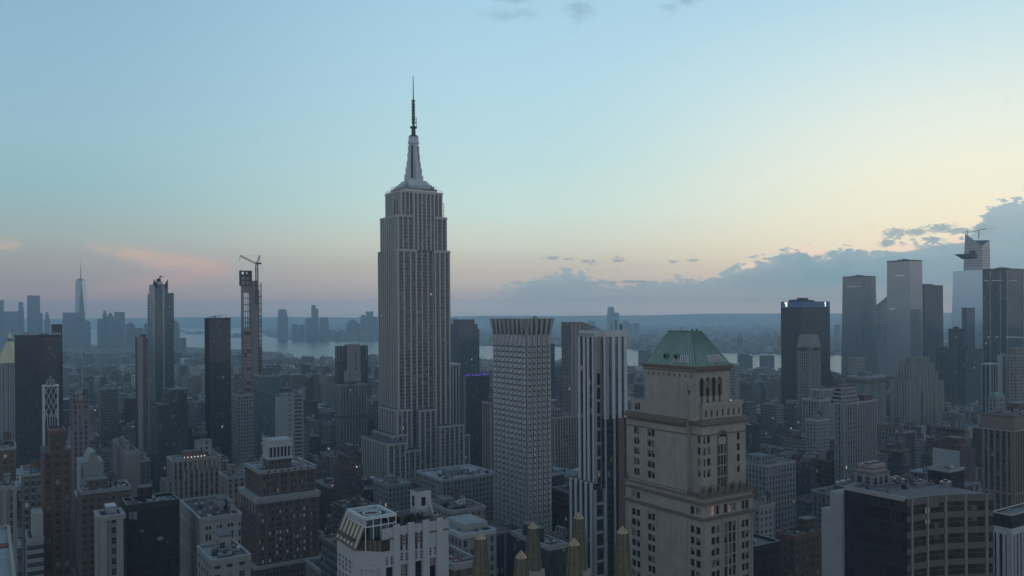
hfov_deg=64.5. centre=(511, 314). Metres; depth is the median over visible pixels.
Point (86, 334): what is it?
distant tower
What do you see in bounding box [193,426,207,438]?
building
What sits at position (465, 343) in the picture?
office slab
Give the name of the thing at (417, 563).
window
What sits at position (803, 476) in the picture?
building
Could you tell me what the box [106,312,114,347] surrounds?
distant tower
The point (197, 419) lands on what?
building
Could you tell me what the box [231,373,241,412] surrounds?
building
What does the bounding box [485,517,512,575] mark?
building
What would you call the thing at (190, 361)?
building
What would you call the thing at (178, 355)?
building
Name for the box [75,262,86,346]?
antenna tower
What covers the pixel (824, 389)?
stepped block
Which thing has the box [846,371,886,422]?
cornice block
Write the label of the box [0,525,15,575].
pale roof building
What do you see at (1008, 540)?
white pier building
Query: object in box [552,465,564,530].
building
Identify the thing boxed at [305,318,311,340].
riverside tower
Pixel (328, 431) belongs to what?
building
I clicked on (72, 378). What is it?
building
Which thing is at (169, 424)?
glass block
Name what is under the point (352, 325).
riverside tower
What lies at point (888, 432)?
building
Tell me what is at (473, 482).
building
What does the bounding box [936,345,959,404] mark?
dark tower
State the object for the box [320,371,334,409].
building
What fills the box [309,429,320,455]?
building
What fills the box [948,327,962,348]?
glass tower
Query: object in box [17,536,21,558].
building
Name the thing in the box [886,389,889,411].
building
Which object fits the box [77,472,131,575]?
brick loft
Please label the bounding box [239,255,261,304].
tower crane
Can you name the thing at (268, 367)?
building
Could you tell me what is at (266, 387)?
glass tower
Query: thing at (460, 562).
red roof building
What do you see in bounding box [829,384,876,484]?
pier tower
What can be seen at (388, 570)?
window
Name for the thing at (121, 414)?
building
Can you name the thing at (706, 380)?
window
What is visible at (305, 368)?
building
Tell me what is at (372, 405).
building
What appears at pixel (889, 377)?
building
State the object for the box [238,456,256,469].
building
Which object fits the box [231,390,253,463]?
apartment tower
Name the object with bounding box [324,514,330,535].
building
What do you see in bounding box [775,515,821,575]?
brick house
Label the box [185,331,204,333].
island
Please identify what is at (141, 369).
slim tower
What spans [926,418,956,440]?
building
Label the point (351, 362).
grey tower
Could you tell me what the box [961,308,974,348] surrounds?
glass tower
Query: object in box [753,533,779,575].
dark block
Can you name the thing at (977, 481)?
building
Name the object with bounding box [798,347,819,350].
arcade window
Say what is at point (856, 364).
white block
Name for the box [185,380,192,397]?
building
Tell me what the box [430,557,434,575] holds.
window
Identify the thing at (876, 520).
office block
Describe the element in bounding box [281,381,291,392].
building
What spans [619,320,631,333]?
hilltop block
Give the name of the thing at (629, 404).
building
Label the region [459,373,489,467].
skyscraper
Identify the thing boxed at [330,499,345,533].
building
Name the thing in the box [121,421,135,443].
building
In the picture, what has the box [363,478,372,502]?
building
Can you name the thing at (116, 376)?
building
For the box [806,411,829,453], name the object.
block
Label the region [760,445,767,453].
building
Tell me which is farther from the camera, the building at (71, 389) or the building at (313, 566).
the building at (71, 389)
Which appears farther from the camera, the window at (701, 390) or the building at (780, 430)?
the building at (780, 430)
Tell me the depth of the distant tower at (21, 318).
5710.58 m
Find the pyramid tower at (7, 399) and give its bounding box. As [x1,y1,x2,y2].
[0,332,14,438]
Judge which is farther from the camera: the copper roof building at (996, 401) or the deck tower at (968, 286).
the deck tower at (968, 286)
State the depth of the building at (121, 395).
1279.61 m
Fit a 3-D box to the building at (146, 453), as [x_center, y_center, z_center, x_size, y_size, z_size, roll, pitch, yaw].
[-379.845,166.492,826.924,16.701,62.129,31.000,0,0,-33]
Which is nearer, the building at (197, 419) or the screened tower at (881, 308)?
the building at (197, 419)
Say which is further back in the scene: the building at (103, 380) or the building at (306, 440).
the building at (103, 380)
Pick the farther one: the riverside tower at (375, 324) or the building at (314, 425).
the riverside tower at (375, 324)
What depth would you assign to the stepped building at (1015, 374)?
864.50 m
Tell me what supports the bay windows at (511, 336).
in the flared tower at (522, 422)
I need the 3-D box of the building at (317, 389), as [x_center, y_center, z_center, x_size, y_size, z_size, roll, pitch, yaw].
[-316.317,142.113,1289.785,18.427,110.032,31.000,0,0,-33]
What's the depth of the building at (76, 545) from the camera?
474.38 m
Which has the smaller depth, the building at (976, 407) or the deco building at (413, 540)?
the deco building at (413, 540)
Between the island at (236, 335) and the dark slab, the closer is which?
the dark slab
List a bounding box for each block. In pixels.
[0,475,17,575]
[121,485,179,575]
[151,387,187,486]
[160,438,221,552]
[175,338,185,352]
[179,494,241,575]
[238,433,320,575]
[334,443,362,501]
[588,321,594,325]
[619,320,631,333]
[632,323,639,332]
[638,350,651,368]
[730,363,738,400]
[737,354,752,368]
[746,450,795,538]
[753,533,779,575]
[759,355,774,367]
[802,393,833,436]
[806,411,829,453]
[811,386,833,397]
[821,460,993,575]
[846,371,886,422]
[848,357,864,374]
[981,363,997,412]
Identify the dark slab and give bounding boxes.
[14,332,60,468]
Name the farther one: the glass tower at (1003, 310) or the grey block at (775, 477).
the glass tower at (1003, 310)
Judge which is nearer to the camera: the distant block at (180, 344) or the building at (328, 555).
the building at (328, 555)
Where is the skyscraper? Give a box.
[361,80,469,478]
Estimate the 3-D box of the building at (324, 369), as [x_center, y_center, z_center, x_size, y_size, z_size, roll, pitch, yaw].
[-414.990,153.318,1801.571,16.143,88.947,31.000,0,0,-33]
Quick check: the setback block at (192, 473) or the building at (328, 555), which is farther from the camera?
the setback block at (192, 473)
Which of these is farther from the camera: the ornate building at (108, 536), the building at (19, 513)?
the building at (19, 513)
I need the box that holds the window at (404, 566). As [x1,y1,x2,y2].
[401,564,406,575]
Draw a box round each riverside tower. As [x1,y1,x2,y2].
[277,309,287,340]
[291,324,297,340]
[299,325,304,340]
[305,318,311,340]
[311,305,318,340]
[319,317,328,340]
[346,319,359,333]
[360,315,365,330]
[366,311,372,331]
[373,317,377,331]
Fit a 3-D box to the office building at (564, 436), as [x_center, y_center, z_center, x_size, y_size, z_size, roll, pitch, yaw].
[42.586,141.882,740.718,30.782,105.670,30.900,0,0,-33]
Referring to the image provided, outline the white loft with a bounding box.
[753,489,774,538]
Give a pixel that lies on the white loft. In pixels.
(763, 519)
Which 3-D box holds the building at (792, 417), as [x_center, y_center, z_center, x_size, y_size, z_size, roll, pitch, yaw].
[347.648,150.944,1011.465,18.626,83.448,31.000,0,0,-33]
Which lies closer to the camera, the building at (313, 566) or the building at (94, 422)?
the building at (313, 566)
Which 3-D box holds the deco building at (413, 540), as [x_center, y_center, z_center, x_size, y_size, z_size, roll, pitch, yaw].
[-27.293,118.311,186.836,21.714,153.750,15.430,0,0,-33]
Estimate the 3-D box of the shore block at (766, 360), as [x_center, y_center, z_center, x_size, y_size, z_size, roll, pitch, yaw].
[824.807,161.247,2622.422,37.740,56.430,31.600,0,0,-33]
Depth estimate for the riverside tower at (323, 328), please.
6317.88 m
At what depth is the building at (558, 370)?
1899.79 m
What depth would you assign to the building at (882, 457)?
683.29 m
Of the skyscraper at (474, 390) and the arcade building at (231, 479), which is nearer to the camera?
the arcade building at (231, 479)
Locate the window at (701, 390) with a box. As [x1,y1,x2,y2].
[700,380,702,395]
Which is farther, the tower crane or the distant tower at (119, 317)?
the distant tower at (119, 317)
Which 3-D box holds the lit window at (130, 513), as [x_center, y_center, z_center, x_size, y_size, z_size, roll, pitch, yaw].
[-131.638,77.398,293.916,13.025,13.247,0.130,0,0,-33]
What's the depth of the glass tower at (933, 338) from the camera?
1767.09 m
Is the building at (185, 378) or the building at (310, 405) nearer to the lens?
the building at (310, 405)
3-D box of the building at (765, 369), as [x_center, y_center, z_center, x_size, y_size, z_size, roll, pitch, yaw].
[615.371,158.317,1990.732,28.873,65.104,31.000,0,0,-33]
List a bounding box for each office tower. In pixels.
[561,322,590,413]
[623,329,754,575]
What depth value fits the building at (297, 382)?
1638.86 m
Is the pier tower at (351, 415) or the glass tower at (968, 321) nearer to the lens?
the pier tower at (351, 415)
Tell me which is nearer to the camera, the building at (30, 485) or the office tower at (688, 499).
the office tower at (688, 499)
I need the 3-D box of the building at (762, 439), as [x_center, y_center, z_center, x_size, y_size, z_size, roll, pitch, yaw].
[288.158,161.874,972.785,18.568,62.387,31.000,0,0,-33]
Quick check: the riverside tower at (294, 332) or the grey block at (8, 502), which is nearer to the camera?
the grey block at (8, 502)
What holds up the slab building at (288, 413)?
on the ground
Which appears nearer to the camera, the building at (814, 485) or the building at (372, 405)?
the building at (814, 485)
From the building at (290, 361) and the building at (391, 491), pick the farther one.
the building at (290, 361)
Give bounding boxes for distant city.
[0,345,982,575]
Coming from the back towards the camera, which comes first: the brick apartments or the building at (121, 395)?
the building at (121, 395)
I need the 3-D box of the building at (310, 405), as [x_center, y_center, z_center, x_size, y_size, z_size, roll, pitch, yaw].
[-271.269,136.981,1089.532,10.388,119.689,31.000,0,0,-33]
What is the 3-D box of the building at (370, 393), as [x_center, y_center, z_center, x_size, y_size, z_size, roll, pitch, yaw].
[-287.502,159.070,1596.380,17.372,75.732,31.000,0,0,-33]
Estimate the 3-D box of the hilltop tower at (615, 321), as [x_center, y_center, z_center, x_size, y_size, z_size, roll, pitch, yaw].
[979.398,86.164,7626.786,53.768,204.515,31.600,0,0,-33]
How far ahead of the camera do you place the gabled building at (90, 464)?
524.50 m
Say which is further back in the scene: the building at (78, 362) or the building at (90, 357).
the building at (90, 357)
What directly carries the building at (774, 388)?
on the ground
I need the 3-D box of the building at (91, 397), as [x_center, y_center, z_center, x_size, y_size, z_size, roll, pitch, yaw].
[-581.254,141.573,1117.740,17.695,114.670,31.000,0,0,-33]
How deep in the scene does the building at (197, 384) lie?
1640.55 m
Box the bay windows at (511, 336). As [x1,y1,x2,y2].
[493,335,550,531]
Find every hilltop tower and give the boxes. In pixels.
[607,307,614,329]
[613,313,618,329]
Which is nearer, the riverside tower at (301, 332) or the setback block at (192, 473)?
the setback block at (192, 473)
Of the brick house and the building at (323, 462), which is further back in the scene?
the building at (323, 462)
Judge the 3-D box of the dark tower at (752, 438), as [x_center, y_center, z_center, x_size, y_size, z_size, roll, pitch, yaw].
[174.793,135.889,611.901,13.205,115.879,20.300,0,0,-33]
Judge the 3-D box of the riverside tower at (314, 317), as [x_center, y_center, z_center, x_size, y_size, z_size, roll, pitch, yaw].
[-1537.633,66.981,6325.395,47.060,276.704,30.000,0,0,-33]
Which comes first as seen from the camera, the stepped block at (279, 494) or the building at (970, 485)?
the stepped block at (279, 494)
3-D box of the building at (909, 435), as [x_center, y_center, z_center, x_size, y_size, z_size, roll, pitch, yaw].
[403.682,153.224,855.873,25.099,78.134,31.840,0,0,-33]
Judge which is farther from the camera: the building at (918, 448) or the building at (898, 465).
the building at (918, 448)
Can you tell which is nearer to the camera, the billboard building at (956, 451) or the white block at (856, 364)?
the billboard building at (956, 451)
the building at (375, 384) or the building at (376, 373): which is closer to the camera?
the building at (375, 384)
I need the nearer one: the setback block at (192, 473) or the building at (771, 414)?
the setback block at (192, 473)
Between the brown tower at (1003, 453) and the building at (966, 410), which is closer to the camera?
the brown tower at (1003, 453)
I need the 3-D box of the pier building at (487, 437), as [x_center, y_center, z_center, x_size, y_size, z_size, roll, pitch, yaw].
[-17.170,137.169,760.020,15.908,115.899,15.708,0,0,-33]
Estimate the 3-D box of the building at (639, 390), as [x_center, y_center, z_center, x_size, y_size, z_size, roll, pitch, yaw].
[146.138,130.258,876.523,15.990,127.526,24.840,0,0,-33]
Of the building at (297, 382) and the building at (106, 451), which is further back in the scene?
the building at (297, 382)
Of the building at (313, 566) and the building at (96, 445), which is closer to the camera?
the building at (313, 566)
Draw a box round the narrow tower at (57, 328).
[51,324,62,424]
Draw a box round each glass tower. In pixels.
[253,370,280,460]
[841,275,877,374]
[887,259,922,374]
[922,284,943,370]
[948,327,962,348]
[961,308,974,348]
[982,267,1023,362]
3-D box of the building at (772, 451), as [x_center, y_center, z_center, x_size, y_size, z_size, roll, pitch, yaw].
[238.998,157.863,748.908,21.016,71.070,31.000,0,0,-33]
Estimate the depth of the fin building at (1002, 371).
903.28 m
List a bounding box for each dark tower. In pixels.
[551,343,554,398]
[746,417,759,453]
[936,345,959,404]
[958,346,982,404]
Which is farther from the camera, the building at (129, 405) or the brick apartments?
the building at (129, 405)
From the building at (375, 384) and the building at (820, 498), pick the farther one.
the building at (375, 384)
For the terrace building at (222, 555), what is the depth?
235.67 m
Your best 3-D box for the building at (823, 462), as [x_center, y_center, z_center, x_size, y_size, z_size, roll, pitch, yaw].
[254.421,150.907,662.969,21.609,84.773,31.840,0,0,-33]
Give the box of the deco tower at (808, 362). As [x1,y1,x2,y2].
[797,334,820,413]
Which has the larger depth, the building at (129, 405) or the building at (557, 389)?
the building at (557, 389)
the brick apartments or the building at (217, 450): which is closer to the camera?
the brick apartments
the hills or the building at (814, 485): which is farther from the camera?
the hills
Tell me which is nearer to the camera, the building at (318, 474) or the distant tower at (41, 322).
the building at (318, 474)
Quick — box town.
[262,323,951,354]
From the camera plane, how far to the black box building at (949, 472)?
334.14 m
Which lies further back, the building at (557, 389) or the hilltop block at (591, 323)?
the hilltop block at (591, 323)
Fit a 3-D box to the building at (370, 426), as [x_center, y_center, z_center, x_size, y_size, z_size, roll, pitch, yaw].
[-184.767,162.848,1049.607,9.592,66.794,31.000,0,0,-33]
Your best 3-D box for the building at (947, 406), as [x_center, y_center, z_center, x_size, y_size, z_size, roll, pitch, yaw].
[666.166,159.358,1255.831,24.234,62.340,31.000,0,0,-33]
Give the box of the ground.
[0,323,951,438]
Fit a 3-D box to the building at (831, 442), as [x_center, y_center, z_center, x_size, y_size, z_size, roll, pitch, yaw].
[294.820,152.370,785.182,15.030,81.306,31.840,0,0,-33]
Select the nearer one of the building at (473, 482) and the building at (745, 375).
the building at (473, 482)
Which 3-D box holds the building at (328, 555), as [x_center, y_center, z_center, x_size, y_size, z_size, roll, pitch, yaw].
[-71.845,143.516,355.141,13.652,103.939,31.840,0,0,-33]
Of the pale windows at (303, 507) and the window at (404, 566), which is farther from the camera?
the pale windows at (303, 507)
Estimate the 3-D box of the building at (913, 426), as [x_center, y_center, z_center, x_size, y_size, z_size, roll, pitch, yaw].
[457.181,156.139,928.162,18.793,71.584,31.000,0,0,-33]
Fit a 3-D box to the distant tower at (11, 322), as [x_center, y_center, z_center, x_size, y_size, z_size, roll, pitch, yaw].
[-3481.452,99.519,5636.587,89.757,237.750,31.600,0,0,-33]
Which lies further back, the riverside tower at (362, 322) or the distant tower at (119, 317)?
the riverside tower at (362, 322)
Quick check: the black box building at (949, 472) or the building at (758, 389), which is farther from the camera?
the building at (758, 389)
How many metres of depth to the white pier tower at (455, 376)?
1005.60 m
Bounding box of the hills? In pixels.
[24,313,951,329]
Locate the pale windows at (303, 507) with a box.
[259,507,311,563]
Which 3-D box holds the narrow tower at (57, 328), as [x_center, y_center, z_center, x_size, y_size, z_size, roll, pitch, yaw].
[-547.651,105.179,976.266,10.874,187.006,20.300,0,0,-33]
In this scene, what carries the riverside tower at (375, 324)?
on the ground
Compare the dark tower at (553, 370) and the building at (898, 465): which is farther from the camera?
the dark tower at (553, 370)
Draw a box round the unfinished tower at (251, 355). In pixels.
[239,270,261,392]
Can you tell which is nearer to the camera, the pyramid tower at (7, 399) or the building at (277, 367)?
the pyramid tower at (7, 399)
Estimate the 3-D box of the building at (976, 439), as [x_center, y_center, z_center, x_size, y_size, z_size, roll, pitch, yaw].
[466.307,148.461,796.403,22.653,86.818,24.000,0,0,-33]
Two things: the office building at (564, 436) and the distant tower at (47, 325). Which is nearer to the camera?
the office building at (564, 436)
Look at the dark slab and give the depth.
908.76 m
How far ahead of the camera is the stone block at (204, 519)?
311.84 m
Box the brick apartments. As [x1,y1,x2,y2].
[0,430,15,481]
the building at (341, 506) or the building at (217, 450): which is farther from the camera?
the building at (217, 450)
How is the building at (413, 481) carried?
on the ground
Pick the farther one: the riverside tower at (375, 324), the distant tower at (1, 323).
the riverside tower at (375, 324)
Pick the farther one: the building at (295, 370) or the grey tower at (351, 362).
the building at (295, 370)
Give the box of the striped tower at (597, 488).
[569,323,627,575]
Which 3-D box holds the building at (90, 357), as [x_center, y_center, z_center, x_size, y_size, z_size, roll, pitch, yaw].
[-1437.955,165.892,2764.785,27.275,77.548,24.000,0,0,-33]
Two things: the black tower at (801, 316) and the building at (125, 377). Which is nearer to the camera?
the black tower at (801, 316)
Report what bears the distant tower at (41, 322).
on the ground
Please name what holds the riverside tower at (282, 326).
on the ground
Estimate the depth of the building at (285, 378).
1219.96 m
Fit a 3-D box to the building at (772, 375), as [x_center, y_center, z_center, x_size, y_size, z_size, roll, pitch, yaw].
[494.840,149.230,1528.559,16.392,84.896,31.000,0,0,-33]
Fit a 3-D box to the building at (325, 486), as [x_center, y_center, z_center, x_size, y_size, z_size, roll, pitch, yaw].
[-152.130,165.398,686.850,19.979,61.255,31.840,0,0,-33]
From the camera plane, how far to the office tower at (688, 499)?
259.93 m
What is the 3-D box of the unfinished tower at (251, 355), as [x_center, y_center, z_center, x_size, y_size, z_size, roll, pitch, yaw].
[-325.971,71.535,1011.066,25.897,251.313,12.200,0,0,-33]
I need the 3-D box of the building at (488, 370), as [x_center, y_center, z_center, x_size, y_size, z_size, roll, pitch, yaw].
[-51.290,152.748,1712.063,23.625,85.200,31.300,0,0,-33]
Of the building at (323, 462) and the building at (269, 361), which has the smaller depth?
the building at (323, 462)
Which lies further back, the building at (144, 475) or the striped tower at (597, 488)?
the building at (144, 475)
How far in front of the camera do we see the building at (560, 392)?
973.97 m
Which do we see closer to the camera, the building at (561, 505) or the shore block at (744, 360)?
the building at (561, 505)
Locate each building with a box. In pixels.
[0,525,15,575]
[17,493,20,527]
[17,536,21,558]
[20,459,40,575]
[25,507,43,575]
[65,371,81,397]
[67,383,77,397]
[68,388,93,567]
[70,356,84,368]
[74,490,77,575]
[76,447,103,484]
[84,375,97,417]
[85,364,93,396]
[86,352,94,364]
[90,404,99,444]
[94,430,105,471]
[94,503,125,575]
[96,351,111,363]
[98,373,108,387]
[98,383,118,446]
[99,445,110,475]
[110,368,121,381]
[110,435,124,461]
[118,388,134,410]
[119,394,127,419]
[120,373,129,391]
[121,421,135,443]
[124,393,135,424]
[125,433,135,447]
[137,448,150,486]
[140,451,149,495]
[174,321,179,344]
[174,350,182,363]
[178,362,186,384]
[181,373,193,394]
[184,357,200,364]
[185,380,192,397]
[187,372,201,394]
[188,427,199,449]
[189,399,204,428]
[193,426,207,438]
[197,535,250,575]
[212,446,228,470]
[218,464,244,509]
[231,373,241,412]
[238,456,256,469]
[262,364,273,372]
[264,357,275,364]
[272,361,281,373]
[275,390,303,458]
[279,369,289,387]
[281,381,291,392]
[282,356,297,364]
[290,371,305,391]
[291,366,301,374]
[295,361,310,374]
[303,372,317,419]
[303,417,309,459]
[305,414,318,434]
[305,557,320,575]
[307,455,329,478]
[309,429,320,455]
[310,369,321,402]
[314,463,322,479]
[315,477,333,531]
[318,406,330,438]
[319,363,327,383]
[319,446,339,477]
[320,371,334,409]
[320,534,336,575]
[322,418,335,449]
[323,406,335,423]
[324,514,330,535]
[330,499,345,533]
[333,495,384,533]
[335,487,448,575]
[356,448,361,465]
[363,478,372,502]
[367,395,378,428]
[367,414,374,434]
[368,376,372,398]
[371,380,378,390]
[373,474,410,509]
[374,365,378,379]
[408,478,416,488]
[417,464,493,521]
[431,487,485,519]
[447,514,496,575]
[449,545,472,575]
[472,512,631,575]
[480,366,492,385]
[482,398,493,470]
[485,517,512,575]
[501,522,518,529]
[511,528,567,575]
[547,525,569,542]
[551,404,559,412]
[551,411,578,468]
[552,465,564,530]
[552,485,569,530]
[555,363,561,378]
[555,375,559,402]
[560,375,561,410]
[627,370,635,382]
[627,397,633,409]
[634,382,644,397]
[739,378,753,401]
[739,395,756,422]
[740,370,752,382]
[750,379,767,403]
[752,486,756,502]
[754,366,771,373]
[759,430,767,443]
[760,398,783,436]
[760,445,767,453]
[765,371,779,397]
[767,447,777,454]
[768,375,780,403]
[769,448,810,496]
[772,421,791,446]
[780,433,805,453]
[780,448,819,493]
[783,402,802,429]
[796,492,811,523]
[797,433,834,455]
[807,449,834,487]
[811,483,849,524]
[830,371,834,387]
[877,417,909,464]
[877,440,909,477]
[877,450,887,469]
[886,374,894,390]
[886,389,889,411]
[899,424,914,469]
[900,419,922,440]
[900,471,926,480]
[903,424,921,468]
[920,441,926,468]
[922,434,934,466]
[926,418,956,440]
[927,464,964,488]
[927,479,978,491]
[931,420,967,440]
[932,435,975,481]
[942,408,967,423]
[944,397,953,411]
[958,406,978,416]
[963,400,980,410]
[971,423,982,466]
[976,468,980,491]
[988,392,1005,411]
[993,503,1023,575]
[997,354,1006,409]
[1007,347,1023,401]
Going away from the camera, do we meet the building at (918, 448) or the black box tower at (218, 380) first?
the building at (918, 448)
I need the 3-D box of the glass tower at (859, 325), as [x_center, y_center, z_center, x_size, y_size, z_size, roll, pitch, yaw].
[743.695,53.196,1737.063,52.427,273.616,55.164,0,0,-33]
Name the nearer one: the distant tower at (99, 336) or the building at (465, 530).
the building at (465, 530)
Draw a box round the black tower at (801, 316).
[781,298,829,406]
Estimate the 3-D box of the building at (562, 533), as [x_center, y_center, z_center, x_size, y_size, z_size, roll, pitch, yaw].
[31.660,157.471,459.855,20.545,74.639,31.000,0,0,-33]
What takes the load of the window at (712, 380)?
in the office tower at (688, 499)
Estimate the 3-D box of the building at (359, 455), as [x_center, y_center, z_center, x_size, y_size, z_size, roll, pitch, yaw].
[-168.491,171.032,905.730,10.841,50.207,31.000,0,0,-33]
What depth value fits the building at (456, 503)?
389.91 m
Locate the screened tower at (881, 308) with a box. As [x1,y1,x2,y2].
[876,297,886,374]
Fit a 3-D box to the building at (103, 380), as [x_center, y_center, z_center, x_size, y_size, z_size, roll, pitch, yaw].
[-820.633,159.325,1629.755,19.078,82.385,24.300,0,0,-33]
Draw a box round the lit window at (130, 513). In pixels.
[129,512,167,542]
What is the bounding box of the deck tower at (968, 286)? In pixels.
[952,228,989,362]
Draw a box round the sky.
[0,0,1023,321]
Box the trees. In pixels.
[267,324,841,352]
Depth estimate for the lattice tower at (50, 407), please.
703.03 m
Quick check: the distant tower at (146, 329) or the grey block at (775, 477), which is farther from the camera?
the distant tower at (146, 329)
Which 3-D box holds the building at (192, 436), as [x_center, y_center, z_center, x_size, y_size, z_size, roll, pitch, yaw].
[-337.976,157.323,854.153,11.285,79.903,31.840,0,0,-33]
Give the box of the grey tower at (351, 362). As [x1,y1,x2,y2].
[335,344,367,410]
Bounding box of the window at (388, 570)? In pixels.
[386,567,391,575]
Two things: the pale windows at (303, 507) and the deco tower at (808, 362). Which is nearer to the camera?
the pale windows at (303, 507)
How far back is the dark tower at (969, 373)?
1308.43 m
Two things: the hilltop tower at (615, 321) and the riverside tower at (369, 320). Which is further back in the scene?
the hilltop tower at (615, 321)
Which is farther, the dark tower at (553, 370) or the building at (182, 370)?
the building at (182, 370)
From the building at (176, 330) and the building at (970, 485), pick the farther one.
the building at (176, 330)
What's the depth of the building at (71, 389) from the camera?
1169.20 m
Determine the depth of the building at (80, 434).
572.71 m
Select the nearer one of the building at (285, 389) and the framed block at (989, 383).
the building at (285, 389)
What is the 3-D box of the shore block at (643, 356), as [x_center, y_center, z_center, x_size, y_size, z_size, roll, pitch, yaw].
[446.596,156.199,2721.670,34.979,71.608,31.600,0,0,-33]
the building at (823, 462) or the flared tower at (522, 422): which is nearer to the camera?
the flared tower at (522, 422)
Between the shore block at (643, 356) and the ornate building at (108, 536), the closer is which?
the ornate building at (108, 536)
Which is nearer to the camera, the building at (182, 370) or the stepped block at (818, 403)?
the stepped block at (818, 403)
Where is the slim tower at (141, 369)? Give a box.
[135,334,148,458]
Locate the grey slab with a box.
[113,436,140,496]
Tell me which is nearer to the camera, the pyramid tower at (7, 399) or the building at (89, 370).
the pyramid tower at (7, 399)
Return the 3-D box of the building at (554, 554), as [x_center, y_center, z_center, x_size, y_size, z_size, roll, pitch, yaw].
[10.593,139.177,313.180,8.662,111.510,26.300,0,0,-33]
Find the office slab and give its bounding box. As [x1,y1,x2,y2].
[451,319,479,375]
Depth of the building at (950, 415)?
1122.72 m
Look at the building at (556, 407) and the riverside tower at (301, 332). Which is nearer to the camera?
the building at (556, 407)
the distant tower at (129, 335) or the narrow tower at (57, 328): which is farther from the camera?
the distant tower at (129, 335)
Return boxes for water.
[62,328,840,374]
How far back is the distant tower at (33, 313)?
5419.39 m
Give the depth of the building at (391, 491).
567.07 m
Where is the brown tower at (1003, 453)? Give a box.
[980,400,1023,509]
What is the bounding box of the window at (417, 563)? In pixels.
[415,561,420,575]
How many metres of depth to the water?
4766.81 m
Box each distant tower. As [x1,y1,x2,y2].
[0,299,3,346]
[4,311,18,345]
[18,302,23,334]
[27,295,39,334]
[40,313,42,333]
[44,311,49,334]
[63,312,78,347]
[83,320,90,348]
[97,319,102,348]
[102,310,106,347]
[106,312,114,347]
[114,312,124,347]
[125,323,134,348]
[134,328,143,349]
[144,324,147,337]
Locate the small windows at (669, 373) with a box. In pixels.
[635,373,747,575]
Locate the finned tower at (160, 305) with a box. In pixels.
[147,276,174,468]
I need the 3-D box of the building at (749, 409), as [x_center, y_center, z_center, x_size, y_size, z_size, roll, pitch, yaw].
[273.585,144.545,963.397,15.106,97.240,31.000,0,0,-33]
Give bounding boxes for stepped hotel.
[890,357,943,424]
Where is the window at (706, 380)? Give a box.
[706,380,707,395]
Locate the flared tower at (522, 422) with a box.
[489,316,554,531]
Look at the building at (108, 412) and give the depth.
1044.69 m
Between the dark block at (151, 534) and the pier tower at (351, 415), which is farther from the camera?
the pier tower at (351, 415)
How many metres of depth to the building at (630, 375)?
1844.51 m
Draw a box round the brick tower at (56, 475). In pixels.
[40,425,72,575]
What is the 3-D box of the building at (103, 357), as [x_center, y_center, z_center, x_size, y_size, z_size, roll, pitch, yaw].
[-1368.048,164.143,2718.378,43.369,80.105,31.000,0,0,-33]
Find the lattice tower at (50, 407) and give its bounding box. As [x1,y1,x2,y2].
[42,376,58,445]
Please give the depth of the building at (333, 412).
1125.62 m
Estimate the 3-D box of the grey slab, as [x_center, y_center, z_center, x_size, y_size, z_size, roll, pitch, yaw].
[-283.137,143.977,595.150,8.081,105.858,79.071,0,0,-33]
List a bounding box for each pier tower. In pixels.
[335,381,367,447]
[451,363,460,422]
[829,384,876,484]
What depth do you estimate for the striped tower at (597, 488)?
393.36 m
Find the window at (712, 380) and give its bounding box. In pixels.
[712,380,713,394]
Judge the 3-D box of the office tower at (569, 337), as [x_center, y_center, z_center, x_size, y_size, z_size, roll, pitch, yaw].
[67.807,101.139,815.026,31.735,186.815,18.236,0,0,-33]
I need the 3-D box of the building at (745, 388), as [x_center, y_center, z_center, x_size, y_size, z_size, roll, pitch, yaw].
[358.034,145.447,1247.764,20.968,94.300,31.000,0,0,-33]
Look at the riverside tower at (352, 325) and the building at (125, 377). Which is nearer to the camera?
the building at (125, 377)
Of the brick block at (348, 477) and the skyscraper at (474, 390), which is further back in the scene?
the skyscraper at (474, 390)
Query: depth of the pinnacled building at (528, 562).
87.53 m
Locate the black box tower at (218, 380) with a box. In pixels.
[204,314,231,464]
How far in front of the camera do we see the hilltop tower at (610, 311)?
7615.46 m
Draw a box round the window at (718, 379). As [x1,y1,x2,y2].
[718,379,719,394]
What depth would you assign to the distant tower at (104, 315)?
5107.75 m
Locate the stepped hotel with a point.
(916, 389)
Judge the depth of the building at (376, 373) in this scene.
1833.31 m
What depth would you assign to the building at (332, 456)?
841.51 m
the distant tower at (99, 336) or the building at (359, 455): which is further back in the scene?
the distant tower at (99, 336)
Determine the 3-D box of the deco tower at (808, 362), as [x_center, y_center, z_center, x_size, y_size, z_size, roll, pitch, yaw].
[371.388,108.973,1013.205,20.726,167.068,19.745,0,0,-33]
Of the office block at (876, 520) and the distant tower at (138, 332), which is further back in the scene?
the distant tower at (138, 332)
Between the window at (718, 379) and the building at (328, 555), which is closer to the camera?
the window at (718, 379)
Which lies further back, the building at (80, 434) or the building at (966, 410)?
the building at (966, 410)
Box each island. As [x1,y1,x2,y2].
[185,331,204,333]
[231,333,240,336]
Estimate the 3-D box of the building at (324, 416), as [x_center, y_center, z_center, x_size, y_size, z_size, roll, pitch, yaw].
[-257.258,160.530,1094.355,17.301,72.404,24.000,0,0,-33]
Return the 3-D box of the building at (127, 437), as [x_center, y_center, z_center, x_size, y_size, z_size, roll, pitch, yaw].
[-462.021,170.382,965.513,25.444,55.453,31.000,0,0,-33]

